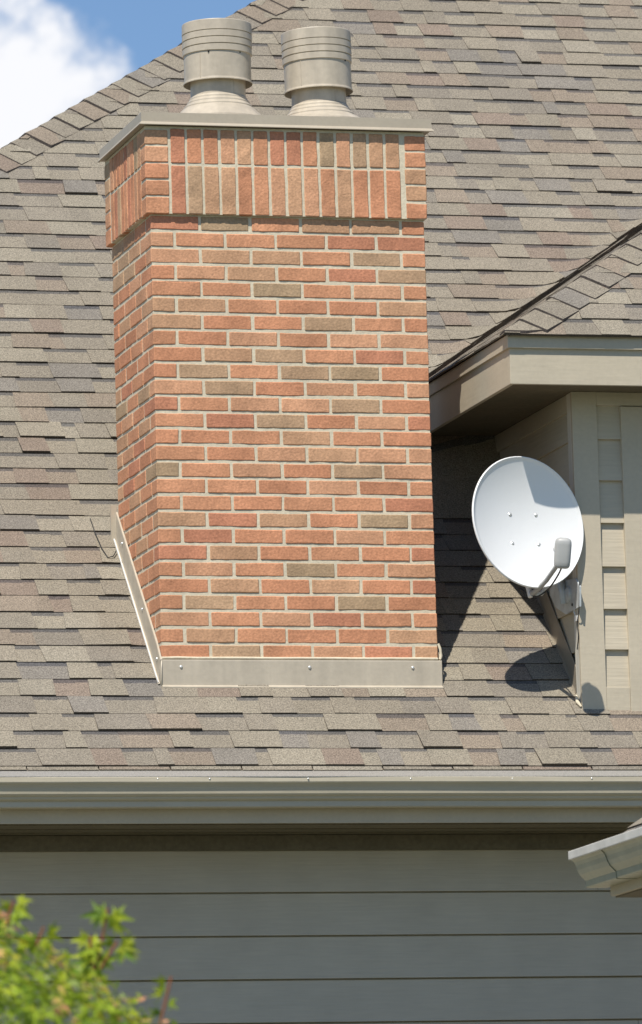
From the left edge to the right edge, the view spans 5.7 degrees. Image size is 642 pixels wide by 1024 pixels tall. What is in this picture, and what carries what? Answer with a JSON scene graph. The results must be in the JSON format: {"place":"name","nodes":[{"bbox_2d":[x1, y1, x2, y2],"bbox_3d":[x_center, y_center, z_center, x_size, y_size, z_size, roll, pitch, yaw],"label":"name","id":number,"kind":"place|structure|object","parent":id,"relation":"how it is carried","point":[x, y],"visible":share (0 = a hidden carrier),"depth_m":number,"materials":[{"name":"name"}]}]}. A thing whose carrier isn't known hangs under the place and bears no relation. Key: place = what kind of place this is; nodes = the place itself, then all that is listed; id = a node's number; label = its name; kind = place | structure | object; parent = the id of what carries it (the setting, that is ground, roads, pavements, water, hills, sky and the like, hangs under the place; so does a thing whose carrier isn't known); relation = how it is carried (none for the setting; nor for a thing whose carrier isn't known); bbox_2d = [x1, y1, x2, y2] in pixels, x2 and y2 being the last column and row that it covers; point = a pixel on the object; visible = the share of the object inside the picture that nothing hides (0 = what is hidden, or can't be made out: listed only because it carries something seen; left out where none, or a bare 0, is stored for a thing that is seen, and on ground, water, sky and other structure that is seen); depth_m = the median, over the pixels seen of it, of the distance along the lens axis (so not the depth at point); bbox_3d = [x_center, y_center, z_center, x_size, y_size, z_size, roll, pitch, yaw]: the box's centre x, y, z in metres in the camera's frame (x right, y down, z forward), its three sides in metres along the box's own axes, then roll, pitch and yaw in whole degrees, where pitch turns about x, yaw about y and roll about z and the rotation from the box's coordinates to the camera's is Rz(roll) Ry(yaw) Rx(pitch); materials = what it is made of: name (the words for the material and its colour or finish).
{"place":"outdoors","nodes":[
{"label":"outdoors","id":0,"kind":"place"},
{"bbox_2d":[0,0,255,147],"label":"sky","id":1,"kind":"structure","parent":0,"point":[55,55],"materials":[{"name":"blue"}]},
{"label":"ground","id":2,"kind":"structure","parent":0,"visible":0},
{"bbox_2d":[0,894,178,1023],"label":"maple tree","id":3,"kind":"object","parent":2,"relation":"on","point":[91,955],"visible":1,"depth_m":14.00,"materials":[{"name":"green plant"}]},
{"bbox_2d":[0,0,641,1023],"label":"house","id":4,"kind":"structure","parent":2,"relation":"on","point":[318,318],"depth_m":26.16,"materials":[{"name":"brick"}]},
{"bbox_2d":[90,518,116,557],"bbox_3d":[-0.912,0.107,26.605,0.051,0.197,0.223,3,-10,-29],"label":"loose wire","id":5,"kind":"object","parent":4,"relation":"on","point":[99,542],"visible":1,"depth_m":26.57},
{"bbox_2d":[472,456,583,649],"bbox_3d":[0.951,0.167,26.176,0.393,0.781,0.712,-6,-9,28],"label":"satellite dish","id":6,"kind":"object","parent":4,"relation":"attached to","point":[527,523],"visible":1,"depth_m":26.14,"materials":[{"name":"white metal"}]},
{"bbox_2d":[573,608,577,621],"bbox_3d":[1.038,0.418,26.210,0.010,0.057,0.043,1,-9,-15],"label":"cable clip","id":7,"kind":"object","parent":4,"relation":"attached to","point":[575,618],"visible":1,"depth_m":26.21,"materials":[{"name":"white metal"}]},
{"bbox_2d":[568,818,641,897],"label":"gutter","id":8,"kind":"structure","parent":4,"relation":"attached to","point":[614,863],"depth_m":22.71,"materials":[{"name":"beige paint"}]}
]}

